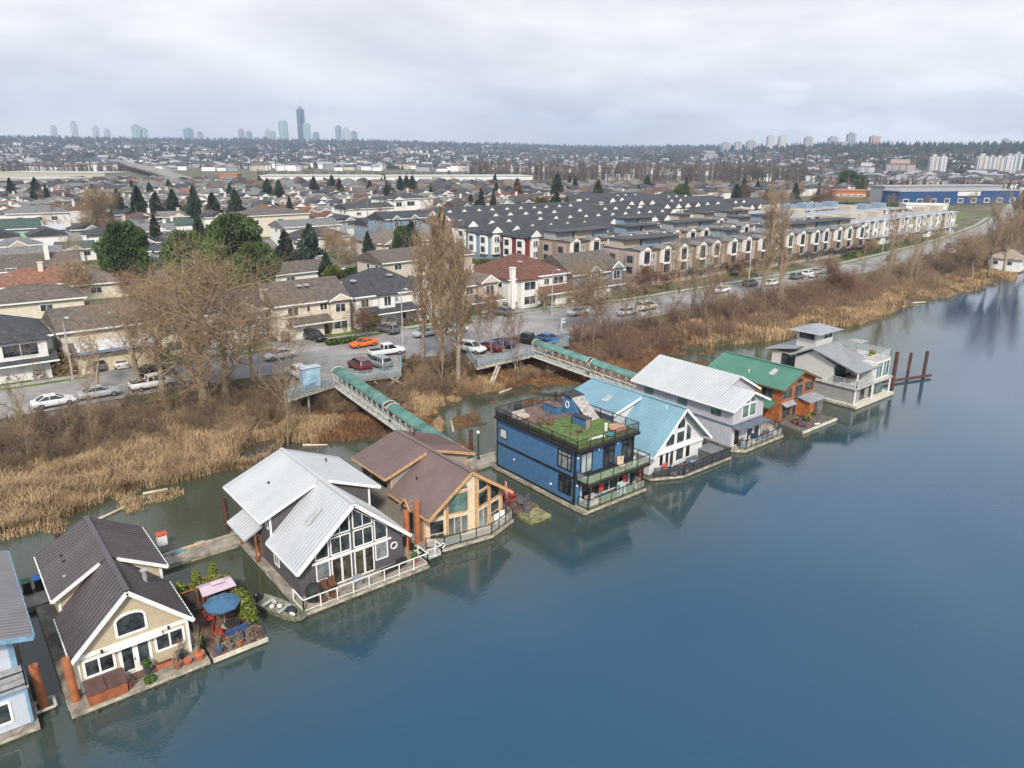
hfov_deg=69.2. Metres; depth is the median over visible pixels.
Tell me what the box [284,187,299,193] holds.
house
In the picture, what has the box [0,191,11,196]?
house
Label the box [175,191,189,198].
house
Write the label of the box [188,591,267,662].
garden float
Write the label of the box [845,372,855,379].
outdoor sofa
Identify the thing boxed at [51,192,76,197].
house
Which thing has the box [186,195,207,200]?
house
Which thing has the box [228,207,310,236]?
house
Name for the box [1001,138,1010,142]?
tower block
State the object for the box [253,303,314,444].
birch tree
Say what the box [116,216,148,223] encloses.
house
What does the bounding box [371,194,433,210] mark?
house
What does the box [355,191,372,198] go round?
house
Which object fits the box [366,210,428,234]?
house
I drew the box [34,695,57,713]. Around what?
pile bracket
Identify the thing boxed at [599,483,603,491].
hanging ring
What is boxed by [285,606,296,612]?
boat bag
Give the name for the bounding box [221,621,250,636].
garden bench
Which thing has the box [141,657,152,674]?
potted plant
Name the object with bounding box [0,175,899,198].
distant houses
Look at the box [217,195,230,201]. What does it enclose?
house
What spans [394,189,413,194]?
house
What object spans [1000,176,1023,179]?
hill house
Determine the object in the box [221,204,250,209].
house
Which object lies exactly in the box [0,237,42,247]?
house
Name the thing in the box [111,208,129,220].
house
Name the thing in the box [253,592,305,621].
skiff
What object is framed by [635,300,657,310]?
van
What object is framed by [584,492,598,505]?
wicker lounge
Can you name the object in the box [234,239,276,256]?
house
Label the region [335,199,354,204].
house
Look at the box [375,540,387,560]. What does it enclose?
window
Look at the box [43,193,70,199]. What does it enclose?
house
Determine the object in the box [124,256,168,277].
house
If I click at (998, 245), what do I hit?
bank brush
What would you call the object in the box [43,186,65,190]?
house
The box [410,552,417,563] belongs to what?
potted plant
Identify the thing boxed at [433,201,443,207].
house
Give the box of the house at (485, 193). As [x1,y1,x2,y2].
[474,191,491,195]
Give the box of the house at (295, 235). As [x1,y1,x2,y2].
[288,227,352,251]
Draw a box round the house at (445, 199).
[434,194,454,204]
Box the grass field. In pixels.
[955,215,979,219]
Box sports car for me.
[348,337,377,348]
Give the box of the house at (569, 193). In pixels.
[563,192,575,195]
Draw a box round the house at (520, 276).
[465,253,578,308]
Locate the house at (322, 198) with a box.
[306,195,331,201]
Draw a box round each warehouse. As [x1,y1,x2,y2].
[0,171,130,178]
[0,176,88,182]
[219,173,241,178]
[257,174,384,180]
[384,174,532,180]
[598,174,633,180]
[828,189,869,197]
[869,184,1001,202]
[881,189,1020,204]
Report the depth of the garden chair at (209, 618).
51.85 m
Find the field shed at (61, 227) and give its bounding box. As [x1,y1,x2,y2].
[43,224,67,238]
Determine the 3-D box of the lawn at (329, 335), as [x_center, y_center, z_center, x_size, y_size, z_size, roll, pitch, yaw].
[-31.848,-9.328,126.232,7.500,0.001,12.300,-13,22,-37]
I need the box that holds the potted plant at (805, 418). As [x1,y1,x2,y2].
[803,416,810,421]
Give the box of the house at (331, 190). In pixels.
[324,188,343,193]
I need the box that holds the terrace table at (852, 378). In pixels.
[846,376,856,382]
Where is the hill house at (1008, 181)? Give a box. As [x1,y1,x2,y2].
[1002,180,1023,188]
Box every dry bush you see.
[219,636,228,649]
[245,625,262,641]
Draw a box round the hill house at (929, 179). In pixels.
[916,176,940,184]
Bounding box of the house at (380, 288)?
[339,267,431,328]
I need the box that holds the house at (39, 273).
[0,262,70,288]
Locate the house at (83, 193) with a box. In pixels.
[76,191,94,196]
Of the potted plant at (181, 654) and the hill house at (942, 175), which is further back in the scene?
the hill house at (942, 175)
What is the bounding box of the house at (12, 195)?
[8,191,29,199]
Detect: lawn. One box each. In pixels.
[0,380,30,385]
[242,343,270,349]
[325,329,360,337]
[404,317,438,324]
[605,290,641,299]
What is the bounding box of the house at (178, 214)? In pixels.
[154,207,190,218]
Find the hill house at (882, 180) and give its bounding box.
[876,177,890,184]
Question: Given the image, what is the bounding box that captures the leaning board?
[586,419,589,428]
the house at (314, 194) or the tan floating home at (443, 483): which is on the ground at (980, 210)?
the house at (314, 194)
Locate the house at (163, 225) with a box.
[135,219,176,235]
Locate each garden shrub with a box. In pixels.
[32,368,45,379]
[410,316,417,324]
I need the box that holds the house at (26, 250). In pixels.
[0,245,62,254]
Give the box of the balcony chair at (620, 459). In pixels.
[617,456,626,466]
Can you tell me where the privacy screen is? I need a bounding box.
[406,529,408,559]
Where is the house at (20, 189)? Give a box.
[16,187,28,192]
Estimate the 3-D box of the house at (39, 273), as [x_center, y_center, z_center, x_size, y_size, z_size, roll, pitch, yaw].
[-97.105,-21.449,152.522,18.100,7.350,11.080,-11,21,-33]
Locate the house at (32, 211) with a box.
[4,205,70,226]
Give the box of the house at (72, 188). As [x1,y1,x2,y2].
[66,186,85,193]
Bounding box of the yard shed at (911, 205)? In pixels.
[899,203,948,209]
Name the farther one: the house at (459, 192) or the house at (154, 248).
the house at (459, 192)
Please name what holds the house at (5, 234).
on the ground at (980, 210)
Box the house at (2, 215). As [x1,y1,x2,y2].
[0,208,10,218]
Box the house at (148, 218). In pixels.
[128,214,161,223]
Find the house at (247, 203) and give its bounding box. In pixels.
[244,197,261,205]
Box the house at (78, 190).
[73,187,90,194]
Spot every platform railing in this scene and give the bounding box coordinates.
[354,357,401,378]
[546,329,569,349]
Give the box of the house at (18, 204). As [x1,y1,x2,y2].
[0,199,28,207]
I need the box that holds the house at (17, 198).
[2,197,18,201]
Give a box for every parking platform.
[284,353,401,410]
[466,338,568,383]
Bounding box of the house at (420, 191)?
[412,189,432,193]
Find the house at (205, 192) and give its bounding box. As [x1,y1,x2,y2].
[196,188,219,197]
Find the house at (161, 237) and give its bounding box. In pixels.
[157,229,176,239]
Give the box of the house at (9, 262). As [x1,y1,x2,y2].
[0,243,83,274]
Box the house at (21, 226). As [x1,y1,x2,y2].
[0,218,41,237]
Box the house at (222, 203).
[219,200,227,209]
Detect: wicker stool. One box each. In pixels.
[537,419,543,424]
[547,420,552,425]
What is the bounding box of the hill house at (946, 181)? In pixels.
[944,177,976,183]
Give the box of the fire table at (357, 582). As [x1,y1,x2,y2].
[352,574,363,585]
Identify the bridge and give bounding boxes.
[106,159,191,178]
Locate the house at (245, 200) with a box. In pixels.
[241,197,262,203]
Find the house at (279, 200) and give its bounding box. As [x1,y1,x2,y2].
[268,195,292,203]
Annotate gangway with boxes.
[331,366,463,446]
[531,339,637,390]
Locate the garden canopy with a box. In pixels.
[196,576,235,616]
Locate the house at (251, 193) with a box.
[238,189,257,197]
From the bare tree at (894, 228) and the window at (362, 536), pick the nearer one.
the window at (362, 536)
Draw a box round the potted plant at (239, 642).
[235,631,242,645]
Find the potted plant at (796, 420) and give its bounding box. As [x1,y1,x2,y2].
[792,416,799,423]
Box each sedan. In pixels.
[29,392,76,409]
[76,384,120,400]
[114,360,128,369]
[139,363,172,376]
[208,345,240,356]
[262,347,296,360]
[411,326,435,337]
[444,323,468,333]
[480,340,503,352]
[488,336,515,348]
[535,332,559,343]
[567,306,588,316]
[616,307,638,316]
[714,285,730,293]
[765,279,778,286]
[802,270,814,275]
[812,268,822,274]
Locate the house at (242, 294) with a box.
[186,288,267,347]
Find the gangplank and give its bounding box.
[422,541,441,559]
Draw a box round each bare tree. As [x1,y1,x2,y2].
[9,329,55,374]
[35,187,43,197]
[35,272,202,380]
[39,212,53,224]
[46,197,64,208]
[47,203,70,223]
[48,251,98,298]
[48,317,115,388]
[53,202,74,223]
[55,178,126,232]
[55,232,89,258]
[84,214,111,227]
[88,211,122,228]
[94,197,264,412]
[102,248,247,399]
[110,264,156,299]
[122,234,345,404]
[145,265,176,296]
[209,281,301,380]
[302,203,319,218]
[317,222,350,258]
[318,227,343,252]
[335,233,358,263]
[339,299,387,336]
[348,191,364,200]
[370,222,388,233]
[374,202,388,211]
[398,229,440,361]
[405,191,472,370]
[415,210,479,384]
[442,196,463,206]
[473,286,500,322]
[525,282,555,311]
[547,251,656,329]
[580,182,593,190]
[623,260,658,295]
[654,262,677,289]
[666,223,694,305]
[680,234,714,308]
[705,229,736,294]
[711,188,725,195]
[727,252,747,276]
[730,181,759,196]
[733,249,756,276]
[752,253,772,276]
[753,187,763,197]
[758,191,777,200]
[759,181,796,298]
[764,185,802,294]
[773,182,797,200]
[810,181,845,202]
[811,254,852,289]
[836,266,868,295]
[862,187,870,199]
[862,235,879,254]
[865,231,878,248]
[884,204,904,273]
[886,194,901,204]
[902,233,911,241]
[922,192,936,202]
[934,219,996,278]
[965,190,982,206]
[984,187,1011,275]
[989,184,1023,271]
[1012,211,1023,249]
[1019,210,1023,254]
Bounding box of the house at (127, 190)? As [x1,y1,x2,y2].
[121,185,142,192]
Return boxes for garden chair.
[203,610,213,625]
[212,622,223,637]
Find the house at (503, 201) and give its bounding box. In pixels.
[488,196,513,204]
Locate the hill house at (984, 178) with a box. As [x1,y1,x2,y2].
[980,177,993,182]
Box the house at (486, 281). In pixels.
[422,264,505,316]
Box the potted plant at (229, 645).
[225,635,233,649]
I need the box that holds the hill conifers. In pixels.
[0,134,1023,179]
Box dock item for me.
[171,548,185,554]
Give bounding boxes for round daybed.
[608,423,625,432]
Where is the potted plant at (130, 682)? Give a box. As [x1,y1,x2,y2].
[126,675,133,688]
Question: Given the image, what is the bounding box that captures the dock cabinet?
[154,530,167,546]
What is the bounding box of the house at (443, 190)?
[433,189,452,193]
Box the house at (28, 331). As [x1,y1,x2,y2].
[0,314,59,383]
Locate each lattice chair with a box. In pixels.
[494,513,501,525]
[500,510,507,521]
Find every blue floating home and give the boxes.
[0,550,40,746]
[492,389,650,516]
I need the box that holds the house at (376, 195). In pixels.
[365,193,383,198]
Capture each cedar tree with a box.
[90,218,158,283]
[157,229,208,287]
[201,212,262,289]
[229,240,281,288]
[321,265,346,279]
[391,224,406,247]
[534,197,548,202]
[672,183,691,195]
[835,170,857,183]
[852,174,869,188]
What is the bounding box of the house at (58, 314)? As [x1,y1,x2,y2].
[42,296,195,374]
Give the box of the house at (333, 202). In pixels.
[328,199,347,206]
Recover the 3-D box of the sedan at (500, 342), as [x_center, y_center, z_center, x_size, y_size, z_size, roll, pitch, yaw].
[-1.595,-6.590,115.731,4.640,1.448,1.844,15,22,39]
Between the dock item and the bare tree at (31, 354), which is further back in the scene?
the bare tree at (31, 354)
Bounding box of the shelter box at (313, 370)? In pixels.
[297,364,320,391]
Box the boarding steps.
[413,541,422,553]
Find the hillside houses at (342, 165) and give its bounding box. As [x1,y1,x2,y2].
[0,137,1023,181]
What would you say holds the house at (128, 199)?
on the ground at (980, 210)
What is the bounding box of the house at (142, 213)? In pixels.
[125,208,160,218]
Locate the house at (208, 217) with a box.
[199,210,226,227]
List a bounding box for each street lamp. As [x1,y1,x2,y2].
[63,317,74,379]
[401,288,406,346]
[551,269,559,315]
[748,241,759,277]
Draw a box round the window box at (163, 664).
[155,658,172,669]
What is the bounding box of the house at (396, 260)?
[354,244,474,276]
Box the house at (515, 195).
[508,192,530,198]
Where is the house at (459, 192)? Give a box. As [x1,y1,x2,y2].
[452,190,473,195]
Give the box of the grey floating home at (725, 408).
[631,354,782,453]
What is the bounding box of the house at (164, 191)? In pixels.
[160,187,179,194]
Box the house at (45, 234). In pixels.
[24,226,68,245]
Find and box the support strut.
[374,377,405,387]
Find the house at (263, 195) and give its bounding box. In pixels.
[253,192,273,198]
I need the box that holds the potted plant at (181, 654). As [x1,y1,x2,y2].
[175,636,184,659]
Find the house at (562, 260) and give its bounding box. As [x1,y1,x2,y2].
[541,249,625,299]
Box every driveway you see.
[86,367,133,376]
[264,339,322,347]
[375,326,409,332]
[514,307,541,312]
[548,299,594,306]
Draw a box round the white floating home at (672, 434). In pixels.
[575,377,730,481]
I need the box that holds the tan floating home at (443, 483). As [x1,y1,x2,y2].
[351,429,513,553]
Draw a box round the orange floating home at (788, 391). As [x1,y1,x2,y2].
[707,350,836,433]
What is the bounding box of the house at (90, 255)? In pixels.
[54,235,96,260]
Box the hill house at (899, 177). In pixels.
[887,176,911,184]
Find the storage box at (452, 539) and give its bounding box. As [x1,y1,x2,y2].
[446,533,461,544]
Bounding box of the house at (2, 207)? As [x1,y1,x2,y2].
[0,201,14,209]
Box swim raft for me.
[503,493,550,524]
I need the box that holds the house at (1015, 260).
[987,248,1023,271]
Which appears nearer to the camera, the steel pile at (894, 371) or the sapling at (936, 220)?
the steel pile at (894, 371)
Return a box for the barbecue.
[305,582,322,602]
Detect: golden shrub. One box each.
[184,584,192,593]
[198,574,217,597]
[214,573,232,593]
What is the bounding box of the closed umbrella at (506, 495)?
[504,482,507,502]
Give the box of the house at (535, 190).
[526,189,547,193]
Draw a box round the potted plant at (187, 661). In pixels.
[183,657,191,665]
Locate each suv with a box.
[92,360,106,371]
[285,363,303,379]
[303,328,326,342]
[347,356,371,372]
[367,354,392,369]
[375,322,399,334]
[461,339,486,354]
[489,305,512,316]
[742,278,758,286]
[789,272,804,279]
[806,275,817,281]
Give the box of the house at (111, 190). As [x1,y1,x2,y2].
[97,187,113,194]
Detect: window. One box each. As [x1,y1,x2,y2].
[0,701,14,726]
[1,342,39,358]
[39,304,53,311]
[82,652,116,679]
[90,286,102,293]
[113,610,147,638]
[154,626,185,652]
[166,341,182,350]
[273,553,279,567]
[287,307,298,316]
[315,541,329,561]
[315,561,330,581]
[319,302,327,310]
[329,532,350,555]
[331,515,349,536]
[334,320,347,329]
[335,303,345,312]
[351,509,371,528]
[352,525,372,547]
[361,299,368,306]
[363,468,369,475]
[372,474,378,481]
[373,519,387,540]
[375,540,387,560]
[379,478,386,486]
[383,296,391,305]
[394,263,401,269]
[396,202,401,206]
[407,201,414,205]
[429,519,444,540]
[434,507,443,517]
[448,490,468,514]
[459,483,467,490]
[478,479,486,491]
[478,487,487,507]
[485,285,494,294]
[490,484,499,499]
[490,498,499,518]
[494,236,498,242]
[500,427,506,439]
[524,281,535,290]
[524,295,535,304]
[533,240,537,246]
[533,251,537,257]
[544,278,549,284]
[553,276,563,283]
[557,448,571,471]
[558,246,562,252]
[558,473,571,496]
[574,243,578,251]
[580,244,584,250]
[594,242,598,249]
[613,270,619,278]
[626,266,631,273]
[627,256,632,262]
[644,252,649,263]
[644,386,652,394]
[651,253,655,260]
[658,454,663,466]
[664,250,669,261]
[665,433,675,447]
[675,447,683,461]
[676,429,684,443]
[677,396,686,405]
[677,417,685,429]
[681,248,686,258]
[684,444,690,457]
[685,422,691,440]
[686,260,690,268]
[700,246,705,256]
[711,406,720,416]
[732,243,736,252]
[741,404,749,418]
[746,241,750,250]
[749,401,756,416]
[750,396,756,402]
[761,386,773,397]
[780,406,790,419]
[782,387,792,399]
[801,235,804,243]
[804,380,813,391]
[815,234,818,242]
[824,232,828,240]
[859,388,864,399]
[874,381,882,393]
[875,361,883,378]
[882,359,890,376]
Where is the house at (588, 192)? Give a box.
[580,190,592,193]
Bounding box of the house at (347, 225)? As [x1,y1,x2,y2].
[327,214,356,234]
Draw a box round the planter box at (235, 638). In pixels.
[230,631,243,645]
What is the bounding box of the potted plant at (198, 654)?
[189,623,204,660]
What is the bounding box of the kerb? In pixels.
[0,218,991,392]
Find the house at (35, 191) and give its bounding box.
[23,189,43,197]
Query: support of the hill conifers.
on the ground at (980, 210)
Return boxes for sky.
[0,0,1023,147]
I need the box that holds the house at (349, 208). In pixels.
[332,202,395,217]
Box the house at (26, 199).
[19,198,33,201]
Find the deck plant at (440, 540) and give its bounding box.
[436,533,445,547]
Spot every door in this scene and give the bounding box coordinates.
[86,350,148,372]
[118,639,154,675]
[256,532,262,556]
[293,326,306,339]
[309,324,322,332]
[324,323,328,333]
[331,553,352,583]
[347,228,353,234]
[354,545,374,574]
[409,512,414,535]
[449,514,468,534]
[478,504,487,530]
[558,293,571,303]
[580,450,592,474]
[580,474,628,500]
[603,443,614,466]
[621,437,632,459]
[664,450,674,466]
[732,430,739,445]
[745,427,752,440]
[753,425,759,435]
[781,353,794,366]
[791,401,796,416]
[793,383,802,400]
[834,364,845,376]
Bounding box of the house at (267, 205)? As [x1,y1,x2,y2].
[251,200,279,207]
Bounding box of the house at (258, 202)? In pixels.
[248,200,281,206]
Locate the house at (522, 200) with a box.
[511,197,535,203]
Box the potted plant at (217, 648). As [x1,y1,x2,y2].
[212,629,223,653]
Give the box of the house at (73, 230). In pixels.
[65,222,102,240]
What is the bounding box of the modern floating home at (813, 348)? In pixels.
[765,323,893,409]
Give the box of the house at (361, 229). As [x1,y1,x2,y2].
[352,217,368,238]
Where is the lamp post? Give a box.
[477,430,479,458]
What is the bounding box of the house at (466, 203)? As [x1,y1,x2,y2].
[443,199,474,206]
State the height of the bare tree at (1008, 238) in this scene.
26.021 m
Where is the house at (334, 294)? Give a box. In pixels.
[255,276,352,340]
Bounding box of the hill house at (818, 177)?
[814,175,830,182]
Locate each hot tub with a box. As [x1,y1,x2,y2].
[82,667,128,706]
[698,443,723,457]
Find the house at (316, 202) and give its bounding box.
[304,199,330,207]
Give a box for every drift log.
[99,506,124,518]
[143,488,166,494]
[303,444,327,445]
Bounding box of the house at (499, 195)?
[484,191,505,199]
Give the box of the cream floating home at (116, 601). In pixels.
[34,515,210,720]
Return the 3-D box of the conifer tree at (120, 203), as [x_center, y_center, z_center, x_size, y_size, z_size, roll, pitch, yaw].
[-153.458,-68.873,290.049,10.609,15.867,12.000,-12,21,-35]
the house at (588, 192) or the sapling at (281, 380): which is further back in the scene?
the house at (588, 192)
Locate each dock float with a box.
[21,587,49,612]
[162,532,239,570]
[466,451,496,470]
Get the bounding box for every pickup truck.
[127,372,177,391]
[367,342,405,356]
[512,331,545,345]
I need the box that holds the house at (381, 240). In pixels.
[354,229,430,254]
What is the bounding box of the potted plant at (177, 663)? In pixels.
[171,648,181,669]
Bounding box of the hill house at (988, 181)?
[982,179,1004,188]
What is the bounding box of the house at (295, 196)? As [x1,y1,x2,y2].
[281,191,305,199]
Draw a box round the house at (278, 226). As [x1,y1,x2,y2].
[267,217,341,244]
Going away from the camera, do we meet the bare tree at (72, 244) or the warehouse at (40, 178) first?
the bare tree at (72, 244)
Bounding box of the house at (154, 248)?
[148,242,181,257]
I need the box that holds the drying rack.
[617,481,625,493]
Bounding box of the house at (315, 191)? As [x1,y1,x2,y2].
[309,190,327,193]
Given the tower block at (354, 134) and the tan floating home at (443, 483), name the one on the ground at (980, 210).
the tower block at (354, 134)
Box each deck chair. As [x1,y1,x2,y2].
[316,590,326,602]
[319,579,327,591]
[327,575,337,588]
[328,586,338,600]
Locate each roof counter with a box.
[543,400,562,414]
[572,413,592,427]
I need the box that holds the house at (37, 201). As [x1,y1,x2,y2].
[28,199,54,205]
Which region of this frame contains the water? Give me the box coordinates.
[0,248,1023,767]
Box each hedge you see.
[51,349,76,376]
[324,335,359,345]
[344,267,357,276]
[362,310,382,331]
[447,305,472,323]
[472,258,496,265]
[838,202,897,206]
[842,239,925,258]
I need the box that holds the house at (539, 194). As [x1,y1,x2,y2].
[529,193,546,197]
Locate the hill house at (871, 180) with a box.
[868,178,876,183]
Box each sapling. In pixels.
[0,368,36,429]
[0,394,44,460]
[5,389,42,448]
[53,401,79,447]
[76,347,101,420]
[77,404,103,451]
[81,392,106,429]
[137,339,167,376]
[153,378,170,420]
[169,347,186,389]
[170,333,196,382]
[182,340,209,392]
[188,349,222,421]
[216,359,234,403]
[265,360,289,400]
[432,319,458,382]
[469,278,498,353]
[477,284,508,352]
[494,304,520,350]
[498,305,523,362]
[506,325,527,378]
[512,313,527,338]
[577,309,591,346]
[581,302,604,353]
[613,274,640,330]
[628,290,644,323]
[637,269,659,330]
[653,292,673,339]
[670,279,689,312]
[676,303,688,333]
[689,281,704,309]
[691,250,724,319]
[695,273,723,322]
[696,287,712,322]
[702,267,717,300]
[710,272,728,313]
[713,280,725,308]
[724,287,745,319]
[727,290,740,319]
[737,276,748,296]
[753,245,778,303]
[775,277,788,307]
[812,250,824,281]
[855,250,868,282]
[878,245,901,290]
[882,232,907,273]
[893,213,919,264]
[904,221,928,273]
[904,239,926,284]
[907,212,927,252]
[915,230,935,278]
[924,211,939,247]
[927,213,949,260]
[928,217,950,259]
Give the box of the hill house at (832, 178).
[830,175,838,180]
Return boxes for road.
[0,194,1019,417]
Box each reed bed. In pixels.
[0,395,270,533]
[0,450,343,539]
[230,366,505,458]
[250,329,688,441]
[360,349,715,450]
[676,266,1023,347]
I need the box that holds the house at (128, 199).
[124,195,149,203]
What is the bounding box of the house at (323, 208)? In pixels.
[314,205,331,211]
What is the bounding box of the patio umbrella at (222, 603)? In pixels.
[203,593,240,628]
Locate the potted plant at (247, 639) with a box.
[244,628,251,642]
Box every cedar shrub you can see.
[175,581,186,595]
[190,569,202,591]
[207,562,218,581]
[217,576,230,593]
[231,585,238,610]
[234,587,244,616]
[238,590,256,624]
[243,598,260,627]
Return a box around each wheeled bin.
[20,577,32,595]
[32,574,43,591]
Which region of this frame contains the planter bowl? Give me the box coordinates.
[869,350,875,356]
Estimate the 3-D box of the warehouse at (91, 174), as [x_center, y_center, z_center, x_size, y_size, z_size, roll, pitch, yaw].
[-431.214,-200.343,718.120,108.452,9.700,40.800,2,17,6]
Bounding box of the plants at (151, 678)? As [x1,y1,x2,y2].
[143,673,156,684]
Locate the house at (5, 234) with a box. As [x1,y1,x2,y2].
[0,228,20,240]
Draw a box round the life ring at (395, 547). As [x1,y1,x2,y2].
[390,541,397,548]
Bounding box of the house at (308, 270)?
[275,255,344,281]
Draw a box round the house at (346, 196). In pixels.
[329,192,354,201]
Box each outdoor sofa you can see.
[503,408,512,416]
[512,409,528,420]
[669,465,676,476]
[675,463,688,474]
[686,455,698,463]
[738,438,747,446]
[748,435,754,444]
[751,433,760,440]
[763,430,771,438]
[767,426,776,434]
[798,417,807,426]
[833,376,841,381]
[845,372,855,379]
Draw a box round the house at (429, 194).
[415,191,436,197]
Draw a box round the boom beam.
[883,374,931,382]
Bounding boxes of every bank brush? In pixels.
[0,349,487,478]
[186,352,559,435]
[565,267,893,364]
[712,245,999,328]
[944,229,1022,268]
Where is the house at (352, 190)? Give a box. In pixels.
[344,187,358,193]
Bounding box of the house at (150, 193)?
[144,189,162,195]
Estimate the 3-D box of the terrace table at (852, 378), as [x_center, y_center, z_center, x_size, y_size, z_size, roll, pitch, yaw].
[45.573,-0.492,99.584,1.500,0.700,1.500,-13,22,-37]
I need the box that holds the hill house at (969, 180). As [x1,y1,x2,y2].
[953,179,971,183]
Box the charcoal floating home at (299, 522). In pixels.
[223,447,429,618]
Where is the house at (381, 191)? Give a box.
[372,188,395,194]
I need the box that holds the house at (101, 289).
[68,269,132,299]
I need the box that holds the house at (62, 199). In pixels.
[46,196,69,206]
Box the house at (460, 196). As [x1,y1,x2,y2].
[456,194,474,201]
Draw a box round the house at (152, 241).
[147,236,164,253]
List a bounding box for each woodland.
[0,135,1023,176]
[0,158,1023,188]
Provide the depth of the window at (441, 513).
62.56 m
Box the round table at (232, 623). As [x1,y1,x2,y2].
[224,618,240,627]
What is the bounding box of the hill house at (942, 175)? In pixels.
[937,174,951,180]
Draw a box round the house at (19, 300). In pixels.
[0,283,86,318]
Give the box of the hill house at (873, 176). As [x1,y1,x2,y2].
[867,174,883,178]
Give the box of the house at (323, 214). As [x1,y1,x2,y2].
[309,208,335,217]
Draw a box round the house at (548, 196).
[541,193,551,199]
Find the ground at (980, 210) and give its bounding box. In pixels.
[0,146,1023,526]
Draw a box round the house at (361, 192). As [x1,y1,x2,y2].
[353,191,368,195]
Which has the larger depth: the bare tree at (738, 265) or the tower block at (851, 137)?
the tower block at (851, 137)
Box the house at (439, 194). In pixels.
[433,190,452,196]
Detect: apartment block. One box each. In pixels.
[62,146,83,150]
[156,155,194,158]
[398,149,407,154]
[704,151,717,158]
[857,162,875,172]
[885,159,915,171]
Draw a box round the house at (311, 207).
[297,204,321,214]
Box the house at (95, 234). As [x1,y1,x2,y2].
[81,226,105,247]
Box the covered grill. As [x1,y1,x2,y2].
[514,403,521,410]
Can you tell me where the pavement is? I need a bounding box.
[0,217,988,388]
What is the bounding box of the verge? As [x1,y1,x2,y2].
[2,218,990,390]
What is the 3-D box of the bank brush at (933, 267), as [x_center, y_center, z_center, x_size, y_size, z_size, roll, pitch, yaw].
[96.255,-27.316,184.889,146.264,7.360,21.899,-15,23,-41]
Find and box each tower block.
[50,125,57,136]
[70,121,78,137]
[92,126,99,138]
[103,129,110,137]
[131,124,141,138]
[141,128,147,138]
[183,128,193,139]
[197,132,203,139]
[238,128,244,138]
[246,131,252,138]
[265,129,270,139]
[270,131,275,139]
[278,120,288,139]
[296,101,304,140]
[302,123,311,141]
[313,132,319,140]
[335,125,341,141]
[343,128,349,140]
[351,131,357,139]
[721,142,730,151]
[734,141,741,150]
[746,140,755,150]
[765,135,774,149]
[777,135,786,148]
[803,136,813,146]
[827,136,838,144]
[846,132,856,145]
[869,135,880,144]
[927,154,939,170]
[938,154,947,171]
[974,154,988,169]
[986,155,996,168]
[995,156,1004,170]
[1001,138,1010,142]
[1003,154,1014,172]
[1012,152,1023,172]
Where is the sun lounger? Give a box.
[380,557,405,574]
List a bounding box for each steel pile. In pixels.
[28,663,48,711]
[54,532,59,538]
[61,656,80,702]
[221,497,229,530]
[388,411,391,433]
[403,509,410,548]
[413,500,420,548]
[469,429,472,450]
[586,365,589,381]
[636,459,641,484]
[889,352,899,390]
[906,352,912,376]
[922,351,928,374]
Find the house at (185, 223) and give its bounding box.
[166,216,193,230]
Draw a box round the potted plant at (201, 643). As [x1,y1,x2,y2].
[196,635,205,648]
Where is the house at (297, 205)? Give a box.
[282,199,309,209]
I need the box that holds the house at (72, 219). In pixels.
[67,201,96,222]
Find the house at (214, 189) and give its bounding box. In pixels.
[199,187,219,191]
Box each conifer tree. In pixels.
[5,177,17,192]
[26,176,40,189]
[29,188,37,199]
[43,184,50,197]
[95,190,108,223]
[108,187,126,221]
[124,184,150,214]
[146,182,153,191]
[148,191,165,213]
[148,214,161,238]
[163,188,182,210]
[165,179,172,187]
[182,185,203,217]
[192,206,205,239]
[205,191,223,212]
[226,184,231,193]
[226,189,246,212]
[259,178,272,193]
[271,179,285,197]
[275,228,302,261]
[286,196,293,208]
[295,222,325,259]
[308,175,319,189]
[316,251,332,276]
[326,175,335,185]
[336,178,344,191]
[355,231,375,266]
[366,180,371,188]
[383,181,391,195]
[396,175,405,189]
[400,220,420,247]
[403,174,412,188]
[408,175,417,188]
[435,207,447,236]
[468,194,473,201]
[477,188,485,205]
[490,187,495,204]
[494,182,498,191]
[511,177,523,194]
[549,171,563,193]
[550,189,561,202]
[572,176,578,186]
[593,179,603,192]
[643,175,651,184]
[730,183,741,197]
[739,178,750,197]
[793,182,800,199]
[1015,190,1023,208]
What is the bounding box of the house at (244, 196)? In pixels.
[229,193,253,198]
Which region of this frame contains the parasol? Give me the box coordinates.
[847,338,866,348]
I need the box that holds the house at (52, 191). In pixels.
[49,187,70,194]
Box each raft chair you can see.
[509,488,515,499]
[517,495,523,506]
[522,493,529,502]
[524,501,530,512]
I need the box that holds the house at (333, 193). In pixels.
[326,191,343,197]
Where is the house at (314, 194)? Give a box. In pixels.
[304,191,326,197]
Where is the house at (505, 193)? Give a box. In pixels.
[495,189,510,195]
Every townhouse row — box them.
[420,203,641,234]
[423,201,592,215]
[445,207,677,246]
[464,212,669,259]
[499,221,613,259]
[538,213,804,260]
[560,192,647,201]
[583,193,686,204]
[603,217,868,286]
[610,195,725,206]
[612,209,751,227]
[642,197,767,212]
[682,199,812,217]
[733,201,842,213]
[769,202,908,219]
[819,205,958,243]

